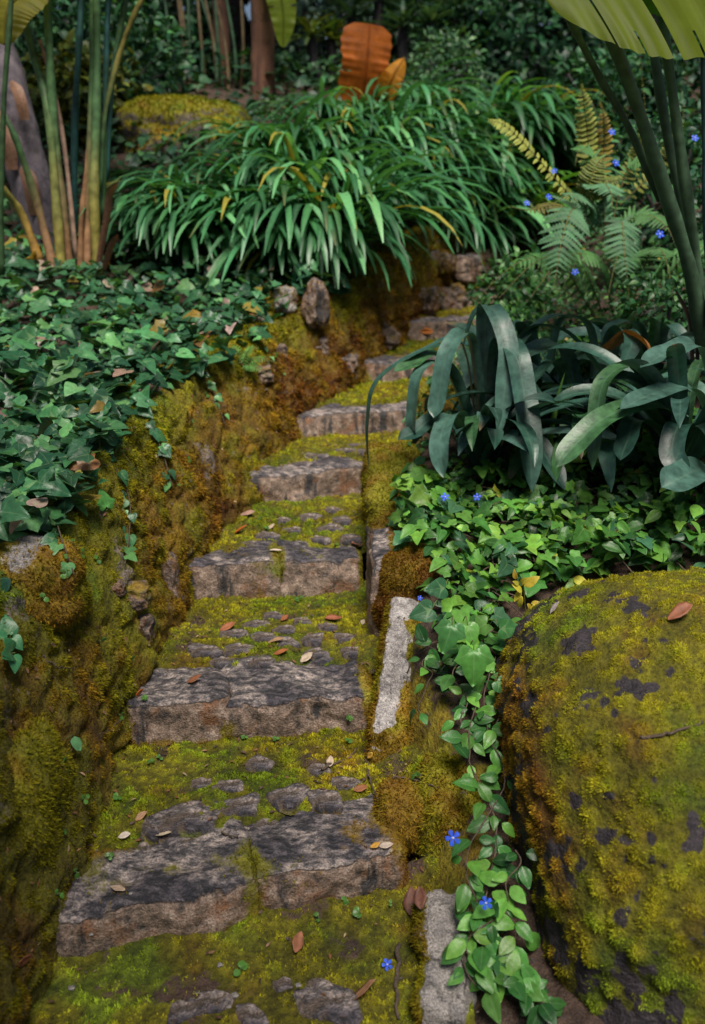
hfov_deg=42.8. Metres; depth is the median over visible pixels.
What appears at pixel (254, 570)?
stone step
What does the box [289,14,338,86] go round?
rosette plant
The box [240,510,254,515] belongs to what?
fallen leaf
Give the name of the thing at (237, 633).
paving stone
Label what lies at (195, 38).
shade shrub
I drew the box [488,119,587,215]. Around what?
sword fern
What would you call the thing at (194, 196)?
strap leaf plant
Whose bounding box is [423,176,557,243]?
strap leaf plant
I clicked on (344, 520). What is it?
paving stone
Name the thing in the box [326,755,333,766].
fallen leaf
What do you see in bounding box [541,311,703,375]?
bromeliad
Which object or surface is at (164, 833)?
fallen leaf
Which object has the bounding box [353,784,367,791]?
fallen leaf
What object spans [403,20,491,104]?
leafy shrub
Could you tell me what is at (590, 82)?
rosette plant
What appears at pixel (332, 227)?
strap leaf plant
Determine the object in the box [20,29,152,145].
shade shrub
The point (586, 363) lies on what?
leafy shrub
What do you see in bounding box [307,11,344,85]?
rosette plant
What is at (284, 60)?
undergrowth
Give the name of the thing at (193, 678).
fallen leaf
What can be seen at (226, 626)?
fallen leaf
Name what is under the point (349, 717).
sprout
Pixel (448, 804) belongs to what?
edge stone
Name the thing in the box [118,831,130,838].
fallen leaf
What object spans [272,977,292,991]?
paving stone
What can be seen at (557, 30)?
tree
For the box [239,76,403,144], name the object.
strap leaf plant
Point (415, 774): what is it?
sprout
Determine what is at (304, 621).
paving stone
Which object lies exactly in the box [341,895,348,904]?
sprout
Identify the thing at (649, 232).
leafy shrub
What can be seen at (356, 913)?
sprout
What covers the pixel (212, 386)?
ivy runner
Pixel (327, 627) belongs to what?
paving stone
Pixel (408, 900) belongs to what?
fallen leaf
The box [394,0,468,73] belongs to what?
rosette plant
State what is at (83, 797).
sprout
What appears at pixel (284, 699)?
stone step
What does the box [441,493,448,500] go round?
periwinkle flower
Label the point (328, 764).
twig
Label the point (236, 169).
strap leaf plant
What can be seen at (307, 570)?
stone step
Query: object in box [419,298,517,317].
path
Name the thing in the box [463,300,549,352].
leafy shrub
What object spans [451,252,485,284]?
rock
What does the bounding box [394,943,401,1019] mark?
twig
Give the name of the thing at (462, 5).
rosette plant
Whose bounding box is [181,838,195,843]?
twig
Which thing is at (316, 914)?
sprout
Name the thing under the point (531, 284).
leafy shrub
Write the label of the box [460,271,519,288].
path
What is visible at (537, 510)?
ivy
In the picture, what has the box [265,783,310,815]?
paving stone
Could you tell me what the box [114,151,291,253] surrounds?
strap leaf plant
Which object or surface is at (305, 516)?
paving stone
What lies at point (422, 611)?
ivy leaf
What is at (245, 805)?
paving stone
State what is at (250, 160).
strap leaf plant
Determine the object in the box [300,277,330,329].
rock
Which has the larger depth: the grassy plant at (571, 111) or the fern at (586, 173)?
the grassy plant at (571, 111)
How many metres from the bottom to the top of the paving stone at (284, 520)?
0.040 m
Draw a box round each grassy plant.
[409,71,556,142]
[455,151,608,238]
[485,83,629,161]
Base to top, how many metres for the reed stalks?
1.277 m
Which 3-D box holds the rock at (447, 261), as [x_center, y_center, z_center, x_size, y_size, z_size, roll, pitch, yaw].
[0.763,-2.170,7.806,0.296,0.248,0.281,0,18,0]
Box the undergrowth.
[4,23,701,253]
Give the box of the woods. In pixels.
[52,0,589,49]
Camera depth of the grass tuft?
3.90 m
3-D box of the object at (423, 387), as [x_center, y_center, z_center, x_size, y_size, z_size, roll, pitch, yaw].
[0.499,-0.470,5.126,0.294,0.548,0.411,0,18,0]
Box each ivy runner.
[40,516,74,577]
[115,468,136,564]
[146,420,175,491]
[203,371,229,423]
[247,334,274,372]
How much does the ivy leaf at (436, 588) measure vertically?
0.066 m
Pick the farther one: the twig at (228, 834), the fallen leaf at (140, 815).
the fallen leaf at (140, 815)
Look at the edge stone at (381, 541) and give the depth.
3.67 m
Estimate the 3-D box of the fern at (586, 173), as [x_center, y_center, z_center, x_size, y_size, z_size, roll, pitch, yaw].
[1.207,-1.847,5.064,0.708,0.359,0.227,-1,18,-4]
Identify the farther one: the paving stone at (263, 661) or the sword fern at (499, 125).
the sword fern at (499, 125)
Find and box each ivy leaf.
[408,599,437,621]
[423,577,447,598]
[454,640,494,686]
[463,616,478,645]
[487,670,502,692]
[490,618,517,638]
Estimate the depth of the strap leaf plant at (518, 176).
8.04 m
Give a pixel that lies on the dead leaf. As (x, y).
(615, 341)
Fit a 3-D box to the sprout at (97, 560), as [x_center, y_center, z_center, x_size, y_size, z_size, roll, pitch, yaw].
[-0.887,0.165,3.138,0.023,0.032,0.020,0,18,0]
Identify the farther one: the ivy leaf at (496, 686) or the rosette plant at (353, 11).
the rosette plant at (353, 11)
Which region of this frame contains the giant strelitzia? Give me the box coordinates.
[546,0,704,346]
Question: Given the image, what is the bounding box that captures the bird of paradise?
[0,0,144,274]
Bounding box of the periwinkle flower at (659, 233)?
[656,230,663,237]
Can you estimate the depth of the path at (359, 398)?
5.79 m
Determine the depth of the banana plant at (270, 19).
9.23 m
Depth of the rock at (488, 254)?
8.27 m
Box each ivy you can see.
[0,228,360,542]
[383,407,704,674]
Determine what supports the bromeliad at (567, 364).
on the ground at (436, 706)
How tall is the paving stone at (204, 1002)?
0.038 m
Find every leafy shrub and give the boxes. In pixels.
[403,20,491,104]
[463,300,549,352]
[464,243,559,320]
[540,325,623,375]
[589,91,704,284]
[602,267,704,334]
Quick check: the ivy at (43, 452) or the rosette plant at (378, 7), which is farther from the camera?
the rosette plant at (378, 7)
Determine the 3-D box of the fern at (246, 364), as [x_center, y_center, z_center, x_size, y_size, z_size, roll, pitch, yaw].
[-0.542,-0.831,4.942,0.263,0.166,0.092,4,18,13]
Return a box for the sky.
[57,1,548,38]
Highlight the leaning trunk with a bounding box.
[0,43,72,260]
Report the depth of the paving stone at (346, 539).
4.21 m
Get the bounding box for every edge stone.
[360,441,423,562]
[364,526,410,635]
[364,596,420,762]
[370,541,440,629]
[408,888,476,1023]
[409,750,482,861]
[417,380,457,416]
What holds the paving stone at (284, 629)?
on the path at (364, 653)
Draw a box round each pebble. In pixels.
[68,985,74,990]
[231,992,238,998]
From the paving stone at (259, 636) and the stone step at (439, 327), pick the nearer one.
the paving stone at (259, 636)
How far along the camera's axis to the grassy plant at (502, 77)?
8.93 m
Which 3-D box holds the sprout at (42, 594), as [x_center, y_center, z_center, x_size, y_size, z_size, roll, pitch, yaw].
[-0.915,0.252,2.663,0.030,0.027,0.014,7,19,20]
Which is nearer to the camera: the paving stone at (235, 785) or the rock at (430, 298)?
the paving stone at (235, 785)
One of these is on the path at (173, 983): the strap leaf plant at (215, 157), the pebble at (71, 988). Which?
the pebble at (71, 988)
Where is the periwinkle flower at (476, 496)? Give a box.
[473,493,480,499]
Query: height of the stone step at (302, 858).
0.285 m
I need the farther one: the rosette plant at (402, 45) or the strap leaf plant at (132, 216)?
the rosette plant at (402, 45)
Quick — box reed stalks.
[164,0,244,88]
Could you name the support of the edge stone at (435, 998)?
on the ground at (436, 706)
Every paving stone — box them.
[128,842,148,850]
[140,816,159,844]
[148,799,223,837]
[159,837,181,842]
[167,1000,197,1023]
[186,989,234,1016]
[187,642,224,658]
[190,777,219,789]
[209,656,228,669]
[212,779,244,792]
[219,628,248,638]
[221,643,254,656]
[221,792,260,816]
[236,1003,268,1023]
[242,540,257,546]
[242,619,269,627]
[245,754,274,772]
[249,631,276,641]
[249,655,275,667]
[255,531,279,540]
[255,818,277,830]
[263,611,282,619]
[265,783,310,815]
[270,625,294,633]
[271,636,300,647]
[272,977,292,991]
[278,517,290,523]
[281,526,300,532]
[291,461,312,466]
[293,616,311,624]
[293,977,362,1023]
[299,513,322,521]
[300,632,323,647]
[302,647,328,660]
[303,452,328,459]
[306,763,330,776]
[307,789,343,814]
[309,535,330,544]
[316,523,342,531]
[318,622,337,631]
[324,506,343,513]
[331,776,360,790]
[332,515,351,525]
[334,448,358,452]
[334,632,355,643]
[340,534,361,546]
[340,647,358,660]
[346,442,363,446]
[352,448,364,457]
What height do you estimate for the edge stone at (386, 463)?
0.631 m
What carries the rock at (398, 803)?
on the ground at (436, 706)
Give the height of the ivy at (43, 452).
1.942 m
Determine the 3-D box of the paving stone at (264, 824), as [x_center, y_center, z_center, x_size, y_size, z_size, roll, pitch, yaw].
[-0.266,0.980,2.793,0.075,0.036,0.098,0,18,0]
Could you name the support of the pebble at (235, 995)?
on the path at (173, 983)
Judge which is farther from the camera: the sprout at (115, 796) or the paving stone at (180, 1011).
the sprout at (115, 796)
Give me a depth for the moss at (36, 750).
2.39 m
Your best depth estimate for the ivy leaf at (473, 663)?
2.87 m
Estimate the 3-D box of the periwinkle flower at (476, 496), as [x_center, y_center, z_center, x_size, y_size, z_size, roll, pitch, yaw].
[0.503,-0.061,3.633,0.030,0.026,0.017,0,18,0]
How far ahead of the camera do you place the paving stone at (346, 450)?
5.09 m
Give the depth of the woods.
19.59 m
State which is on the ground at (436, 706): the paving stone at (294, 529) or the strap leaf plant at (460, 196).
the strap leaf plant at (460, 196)
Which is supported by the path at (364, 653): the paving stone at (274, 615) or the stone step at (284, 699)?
the paving stone at (274, 615)
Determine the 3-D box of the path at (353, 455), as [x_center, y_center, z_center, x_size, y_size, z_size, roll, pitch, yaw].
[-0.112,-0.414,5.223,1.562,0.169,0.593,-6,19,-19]
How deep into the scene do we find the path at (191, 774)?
3.00 m
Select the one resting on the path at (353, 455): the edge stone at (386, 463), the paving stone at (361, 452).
the paving stone at (361, 452)
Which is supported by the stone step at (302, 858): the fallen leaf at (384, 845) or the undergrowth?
the fallen leaf at (384, 845)
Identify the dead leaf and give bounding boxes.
[601,330,650,349]
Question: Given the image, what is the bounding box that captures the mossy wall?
[0,210,489,1023]
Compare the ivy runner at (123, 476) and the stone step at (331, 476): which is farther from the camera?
the stone step at (331, 476)
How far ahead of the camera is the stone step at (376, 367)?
6.24 m
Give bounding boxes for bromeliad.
[365,303,616,490]
[431,316,657,403]
[446,314,704,491]
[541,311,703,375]
[548,336,704,491]
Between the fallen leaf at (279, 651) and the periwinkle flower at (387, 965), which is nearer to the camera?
the periwinkle flower at (387, 965)
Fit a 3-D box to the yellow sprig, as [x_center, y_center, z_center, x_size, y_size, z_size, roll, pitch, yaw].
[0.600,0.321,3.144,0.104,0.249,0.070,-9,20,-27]
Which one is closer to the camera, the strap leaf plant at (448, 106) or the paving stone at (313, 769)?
the paving stone at (313, 769)
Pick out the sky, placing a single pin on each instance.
(247, 8)
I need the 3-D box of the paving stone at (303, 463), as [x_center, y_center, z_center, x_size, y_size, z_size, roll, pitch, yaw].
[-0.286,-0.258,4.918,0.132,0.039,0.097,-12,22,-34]
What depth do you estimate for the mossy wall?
3.61 m
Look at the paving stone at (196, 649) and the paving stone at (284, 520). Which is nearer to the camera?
the paving stone at (196, 649)
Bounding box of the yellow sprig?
[512,569,539,611]
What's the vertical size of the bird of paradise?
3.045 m
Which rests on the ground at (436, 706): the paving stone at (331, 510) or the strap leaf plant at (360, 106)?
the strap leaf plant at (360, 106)
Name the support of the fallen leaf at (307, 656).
on the path at (364, 653)
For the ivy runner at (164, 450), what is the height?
0.294 m
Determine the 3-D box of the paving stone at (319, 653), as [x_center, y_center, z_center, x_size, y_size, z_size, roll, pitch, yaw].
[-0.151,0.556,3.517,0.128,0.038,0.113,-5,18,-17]
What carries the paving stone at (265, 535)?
on the path at (356, 496)
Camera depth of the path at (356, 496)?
4.43 m
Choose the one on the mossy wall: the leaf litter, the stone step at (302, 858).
the leaf litter
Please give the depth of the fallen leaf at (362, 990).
2.34 m
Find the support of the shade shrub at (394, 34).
on the ground at (436, 706)
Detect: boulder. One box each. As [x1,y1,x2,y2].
[0,533,93,633]
[113,93,259,161]
[490,566,704,1023]
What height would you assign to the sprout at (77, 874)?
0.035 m
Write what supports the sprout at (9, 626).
attached to the mossy wall
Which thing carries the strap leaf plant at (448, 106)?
on the ground at (436, 706)
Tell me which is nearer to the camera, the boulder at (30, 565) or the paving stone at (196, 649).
the boulder at (30, 565)
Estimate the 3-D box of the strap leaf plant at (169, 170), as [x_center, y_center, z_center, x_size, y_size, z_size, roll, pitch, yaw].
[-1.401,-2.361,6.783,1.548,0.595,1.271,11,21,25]
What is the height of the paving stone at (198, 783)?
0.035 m
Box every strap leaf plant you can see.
[48,184,215,261]
[71,177,298,279]
[79,156,240,240]
[106,171,372,289]
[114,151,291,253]
[130,160,343,249]
[148,159,437,297]
[163,137,321,188]
[165,89,414,186]
[176,189,433,295]
[193,121,443,236]
[198,154,516,286]
[216,114,410,176]
[219,135,484,251]
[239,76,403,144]
[269,76,445,138]
[299,101,479,184]
[299,142,514,252]
[303,82,513,169]
[332,57,508,129]
[355,122,519,221]
[358,112,545,202]
[361,92,513,158]
[418,180,576,262]
[421,110,578,206]
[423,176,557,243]
[424,83,629,174]
[446,76,614,180]
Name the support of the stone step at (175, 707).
on the ground at (436, 706)
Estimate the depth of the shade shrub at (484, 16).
10.80 m
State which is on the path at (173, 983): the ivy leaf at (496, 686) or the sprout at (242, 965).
the sprout at (242, 965)
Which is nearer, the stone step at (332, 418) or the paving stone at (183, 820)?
the paving stone at (183, 820)
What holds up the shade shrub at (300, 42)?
on the ground at (436, 706)
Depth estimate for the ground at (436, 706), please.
3.37 m
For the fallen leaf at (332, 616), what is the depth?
3.77 m
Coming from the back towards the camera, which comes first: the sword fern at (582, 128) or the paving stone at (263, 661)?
the sword fern at (582, 128)
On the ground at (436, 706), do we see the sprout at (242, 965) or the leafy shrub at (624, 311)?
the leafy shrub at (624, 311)
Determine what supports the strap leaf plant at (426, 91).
on the ground at (436, 706)
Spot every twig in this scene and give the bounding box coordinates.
[43,655,72,668]
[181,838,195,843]
[221,831,238,838]
[321,747,356,769]
[364,748,377,799]
[392,775,438,787]
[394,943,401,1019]
[639,721,703,739]
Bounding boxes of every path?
[24,856,474,1023]
[88,728,424,850]
[154,580,378,673]
[207,493,366,552]
[263,430,407,466]
[313,378,427,410]
[382,339,438,355]
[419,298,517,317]
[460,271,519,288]
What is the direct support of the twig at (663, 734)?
on the boulder at (604, 801)
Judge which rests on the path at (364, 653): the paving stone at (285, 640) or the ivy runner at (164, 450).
the paving stone at (285, 640)
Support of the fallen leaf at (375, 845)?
on the stone step at (302, 858)
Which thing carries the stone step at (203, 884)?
on the ground at (436, 706)
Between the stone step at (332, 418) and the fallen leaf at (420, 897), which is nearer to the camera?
the fallen leaf at (420, 897)
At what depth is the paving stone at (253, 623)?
3.73 m
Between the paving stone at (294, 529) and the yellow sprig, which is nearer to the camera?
the yellow sprig
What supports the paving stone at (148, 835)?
on the path at (191, 774)
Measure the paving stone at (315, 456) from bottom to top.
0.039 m
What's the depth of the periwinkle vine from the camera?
2.40 m
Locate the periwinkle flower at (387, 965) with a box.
[382,958,391,970]
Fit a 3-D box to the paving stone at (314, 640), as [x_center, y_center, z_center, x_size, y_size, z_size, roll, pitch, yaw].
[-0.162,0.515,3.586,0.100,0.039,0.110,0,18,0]
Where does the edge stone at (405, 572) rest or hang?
on the ground at (436, 706)
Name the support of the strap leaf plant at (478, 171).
on the ground at (436, 706)
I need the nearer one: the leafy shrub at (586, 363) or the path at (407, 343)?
the leafy shrub at (586, 363)
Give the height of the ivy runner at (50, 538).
0.141 m
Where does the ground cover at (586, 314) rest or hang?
on the ground at (436, 706)
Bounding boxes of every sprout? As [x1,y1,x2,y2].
[0,573,10,592]
[0,614,22,649]
[1,637,21,672]
[40,592,48,601]
[54,889,63,897]
[60,568,66,578]
[66,735,81,750]
[74,868,79,878]
[81,794,89,803]
[94,555,100,563]
[96,488,114,510]
[104,852,113,859]
[113,792,121,799]
[233,960,247,975]
[314,912,319,921]
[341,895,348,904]
[346,715,352,720]
[352,906,360,917]
[411,772,419,779]
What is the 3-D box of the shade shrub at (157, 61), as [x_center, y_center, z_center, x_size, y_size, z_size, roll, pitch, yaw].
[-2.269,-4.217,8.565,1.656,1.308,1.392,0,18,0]
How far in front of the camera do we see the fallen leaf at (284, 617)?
3.76 m
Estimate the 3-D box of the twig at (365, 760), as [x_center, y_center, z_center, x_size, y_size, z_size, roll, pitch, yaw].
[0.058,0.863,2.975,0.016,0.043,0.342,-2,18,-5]
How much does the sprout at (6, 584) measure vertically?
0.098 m
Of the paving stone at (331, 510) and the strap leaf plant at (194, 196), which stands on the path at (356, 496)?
the paving stone at (331, 510)
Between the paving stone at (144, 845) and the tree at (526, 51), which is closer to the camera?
the paving stone at (144, 845)
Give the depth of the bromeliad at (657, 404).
3.37 m
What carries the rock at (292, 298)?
on the mossy wall
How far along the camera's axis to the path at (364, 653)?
3.66 m
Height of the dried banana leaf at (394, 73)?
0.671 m
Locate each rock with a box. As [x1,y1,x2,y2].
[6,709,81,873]
[272,284,298,314]
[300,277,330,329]
[371,773,423,854]
[419,286,440,315]
[430,248,456,275]
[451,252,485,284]
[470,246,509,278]
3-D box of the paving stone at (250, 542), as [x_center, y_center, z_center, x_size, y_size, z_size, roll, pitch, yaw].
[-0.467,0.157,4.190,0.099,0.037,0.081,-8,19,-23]
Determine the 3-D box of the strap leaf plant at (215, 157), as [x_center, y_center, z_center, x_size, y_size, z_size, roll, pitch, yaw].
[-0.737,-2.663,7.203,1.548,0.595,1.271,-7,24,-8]
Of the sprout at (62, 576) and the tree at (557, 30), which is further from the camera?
the tree at (557, 30)
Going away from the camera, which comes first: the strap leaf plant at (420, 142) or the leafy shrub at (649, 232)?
the leafy shrub at (649, 232)
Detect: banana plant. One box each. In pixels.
[212,0,231,84]
[250,0,295,100]
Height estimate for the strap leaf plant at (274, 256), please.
0.855 m
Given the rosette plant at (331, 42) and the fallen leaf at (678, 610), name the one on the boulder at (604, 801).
the fallen leaf at (678, 610)
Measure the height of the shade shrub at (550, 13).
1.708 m
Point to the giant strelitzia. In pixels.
(614, 25)
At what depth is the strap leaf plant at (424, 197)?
6.65 m
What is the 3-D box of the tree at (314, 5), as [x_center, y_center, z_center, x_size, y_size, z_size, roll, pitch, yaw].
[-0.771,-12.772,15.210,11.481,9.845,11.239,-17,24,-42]
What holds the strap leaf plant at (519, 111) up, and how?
on the ground at (436, 706)
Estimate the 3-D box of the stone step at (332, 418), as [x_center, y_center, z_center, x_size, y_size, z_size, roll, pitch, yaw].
[-0.010,-0.525,5.543,0.887,0.278,0.305,-4,18,-13]
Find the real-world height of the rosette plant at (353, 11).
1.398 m
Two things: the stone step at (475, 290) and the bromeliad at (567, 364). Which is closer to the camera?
the bromeliad at (567, 364)
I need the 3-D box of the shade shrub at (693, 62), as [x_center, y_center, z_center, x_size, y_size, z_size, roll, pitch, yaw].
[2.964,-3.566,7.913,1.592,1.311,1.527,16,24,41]
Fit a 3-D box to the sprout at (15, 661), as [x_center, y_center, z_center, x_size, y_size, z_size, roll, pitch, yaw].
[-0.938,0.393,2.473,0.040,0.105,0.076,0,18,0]
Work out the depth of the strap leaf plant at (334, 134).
7.06 m
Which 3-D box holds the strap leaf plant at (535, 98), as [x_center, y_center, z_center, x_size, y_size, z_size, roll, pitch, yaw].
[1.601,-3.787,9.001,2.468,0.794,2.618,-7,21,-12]
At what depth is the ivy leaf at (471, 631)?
2.95 m
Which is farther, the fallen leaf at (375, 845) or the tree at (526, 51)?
the tree at (526, 51)
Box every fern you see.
[71,426,134,468]
[229,345,276,375]
[477,144,704,317]
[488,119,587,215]
[510,151,631,215]
[574,66,684,204]
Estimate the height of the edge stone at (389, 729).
0.532 m
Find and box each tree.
[18,18,37,54]
[229,0,247,54]
[285,0,317,53]
[493,0,537,88]
[551,18,581,57]
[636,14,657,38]
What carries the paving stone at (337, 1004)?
on the path at (173, 983)
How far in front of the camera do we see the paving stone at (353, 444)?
5.21 m
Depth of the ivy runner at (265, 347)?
5.18 m
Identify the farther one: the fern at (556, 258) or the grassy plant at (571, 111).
the grassy plant at (571, 111)
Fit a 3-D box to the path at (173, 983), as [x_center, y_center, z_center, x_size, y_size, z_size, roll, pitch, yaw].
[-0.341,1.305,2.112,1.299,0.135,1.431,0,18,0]
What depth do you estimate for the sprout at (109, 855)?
2.62 m
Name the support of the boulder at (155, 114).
on the ground at (436, 706)
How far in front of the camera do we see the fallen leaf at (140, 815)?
2.77 m
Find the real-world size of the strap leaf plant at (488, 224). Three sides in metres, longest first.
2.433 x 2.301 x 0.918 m
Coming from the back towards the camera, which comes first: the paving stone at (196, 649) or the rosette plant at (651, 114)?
the rosette plant at (651, 114)
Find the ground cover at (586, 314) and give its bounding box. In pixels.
[401,209,704,453]
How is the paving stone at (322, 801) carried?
on the path at (191, 774)
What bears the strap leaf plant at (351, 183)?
on the ground at (436, 706)
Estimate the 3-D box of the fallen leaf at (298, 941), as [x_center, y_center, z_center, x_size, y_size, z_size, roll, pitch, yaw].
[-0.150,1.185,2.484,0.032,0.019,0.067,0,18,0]
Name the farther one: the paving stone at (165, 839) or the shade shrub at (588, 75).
the shade shrub at (588, 75)
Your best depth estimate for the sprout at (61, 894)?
2.40 m
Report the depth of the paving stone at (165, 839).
2.71 m
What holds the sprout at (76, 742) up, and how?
attached to the mossy wall
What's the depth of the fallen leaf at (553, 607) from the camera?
2.82 m
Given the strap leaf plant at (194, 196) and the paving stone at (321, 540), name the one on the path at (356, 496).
the paving stone at (321, 540)
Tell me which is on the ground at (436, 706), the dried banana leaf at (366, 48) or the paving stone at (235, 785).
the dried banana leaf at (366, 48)
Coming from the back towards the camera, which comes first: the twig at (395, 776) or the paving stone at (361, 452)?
the paving stone at (361, 452)
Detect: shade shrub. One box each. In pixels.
[13,0,121,109]
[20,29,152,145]
[24,0,206,108]
[86,0,237,78]
[274,0,391,72]
[303,0,450,54]
[356,0,489,62]
[408,0,550,90]
[460,0,634,97]
[519,45,693,178]
[591,31,701,167]
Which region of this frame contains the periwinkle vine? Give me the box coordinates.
[408,606,565,1023]
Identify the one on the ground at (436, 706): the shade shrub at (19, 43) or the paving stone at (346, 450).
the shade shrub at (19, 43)
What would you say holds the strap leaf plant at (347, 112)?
on the ground at (436, 706)
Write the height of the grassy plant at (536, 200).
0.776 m
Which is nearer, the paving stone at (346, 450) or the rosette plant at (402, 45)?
the paving stone at (346, 450)
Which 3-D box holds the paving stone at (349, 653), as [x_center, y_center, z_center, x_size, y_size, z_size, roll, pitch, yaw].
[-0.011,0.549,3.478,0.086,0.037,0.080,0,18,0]
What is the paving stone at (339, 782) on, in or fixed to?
on the path at (191, 774)
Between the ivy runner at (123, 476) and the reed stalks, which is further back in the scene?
the reed stalks
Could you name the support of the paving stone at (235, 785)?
on the path at (191, 774)
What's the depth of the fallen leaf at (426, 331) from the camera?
7.12 m
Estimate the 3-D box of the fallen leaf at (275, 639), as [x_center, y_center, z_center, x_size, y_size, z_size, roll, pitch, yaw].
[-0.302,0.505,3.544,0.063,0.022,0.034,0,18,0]
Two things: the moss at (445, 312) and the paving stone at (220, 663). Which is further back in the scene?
the moss at (445, 312)
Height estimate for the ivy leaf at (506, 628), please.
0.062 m
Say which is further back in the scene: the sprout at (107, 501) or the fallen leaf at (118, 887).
the sprout at (107, 501)
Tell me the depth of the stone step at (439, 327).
7.17 m
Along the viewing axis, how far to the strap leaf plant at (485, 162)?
7.67 m
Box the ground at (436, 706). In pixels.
[0,16,704,1023]
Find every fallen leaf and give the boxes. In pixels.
[18,954,31,966]
[111,885,124,890]
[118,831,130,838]
[135,811,146,820]
[156,831,170,835]
[187,674,200,682]
[219,622,234,631]
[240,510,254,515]
[268,637,283,642]
[274,648,287,654]
[281,615,287,620]
[292,931,303,952]
[300,652,311,661]
[325,614,341,619]
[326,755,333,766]
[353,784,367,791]
[353,979,375,999]
[367,752,372,758]
[370,842,379,847]
[379,842,392,848]
[403,886,414,915]
[413,886,426,909]
[421,328,432,333]
[550,601,558,613]
[668,602,692,619]
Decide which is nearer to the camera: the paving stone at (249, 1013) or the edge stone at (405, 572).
the paving stone at (249, 1013)
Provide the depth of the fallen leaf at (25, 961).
2.23 m
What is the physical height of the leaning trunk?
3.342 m
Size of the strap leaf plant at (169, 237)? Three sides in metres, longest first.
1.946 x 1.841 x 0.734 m
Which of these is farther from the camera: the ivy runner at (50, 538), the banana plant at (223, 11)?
the banana plant at (223, 11)
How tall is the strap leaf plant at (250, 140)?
0.856 m
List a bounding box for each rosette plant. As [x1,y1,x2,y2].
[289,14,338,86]
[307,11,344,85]
[315,0,383,71]
[342,0,401,25]
[366,0,440,86]
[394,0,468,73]
[420,0,475,65]
[552,47,639,146]
[618,60,700,188]
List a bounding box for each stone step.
[56,811,260,956]
[125,666,232,746]
[189,540,282,599]
[222,656,373,739]
[244,793,409,910]
[248,454,362,501]
[276,539,363,596]
[296,401,417,438]
[365,354,461,381]
[407,315,475,340]
[444,287,505,306]
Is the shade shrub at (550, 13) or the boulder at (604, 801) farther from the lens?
the shade shrub at (550, 13)
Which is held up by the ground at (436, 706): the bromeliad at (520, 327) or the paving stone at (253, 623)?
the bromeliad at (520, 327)
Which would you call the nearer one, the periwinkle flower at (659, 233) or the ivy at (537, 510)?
the ivy at (537, 510)
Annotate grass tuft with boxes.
[547,373,571,445]
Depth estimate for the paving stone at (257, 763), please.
3.05 m
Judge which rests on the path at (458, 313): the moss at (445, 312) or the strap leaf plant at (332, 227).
the moss at (445, 312)
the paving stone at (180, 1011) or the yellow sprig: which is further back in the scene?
the yellow sprig
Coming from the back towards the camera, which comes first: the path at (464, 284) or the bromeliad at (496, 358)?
the path at (464, 284)
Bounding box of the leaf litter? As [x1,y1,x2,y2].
[0,227,478,1023]
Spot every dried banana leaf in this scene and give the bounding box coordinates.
[338,22,391,104]
[373,58,405,110]
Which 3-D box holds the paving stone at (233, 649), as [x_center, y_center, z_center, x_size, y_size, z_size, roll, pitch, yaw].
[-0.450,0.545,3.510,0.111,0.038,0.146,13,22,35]
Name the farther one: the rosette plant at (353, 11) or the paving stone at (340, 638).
the rosette plant at (353, 11)
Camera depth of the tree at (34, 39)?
10.66 m
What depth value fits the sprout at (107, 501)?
3.29 m
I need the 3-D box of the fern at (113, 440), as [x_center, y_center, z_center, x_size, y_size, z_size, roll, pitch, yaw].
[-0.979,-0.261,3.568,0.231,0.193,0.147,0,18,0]
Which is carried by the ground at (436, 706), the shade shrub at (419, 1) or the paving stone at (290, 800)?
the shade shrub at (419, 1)
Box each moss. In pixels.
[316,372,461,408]
[383,337,466,355]
[418,305,474,317]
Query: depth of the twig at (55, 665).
2.67 m

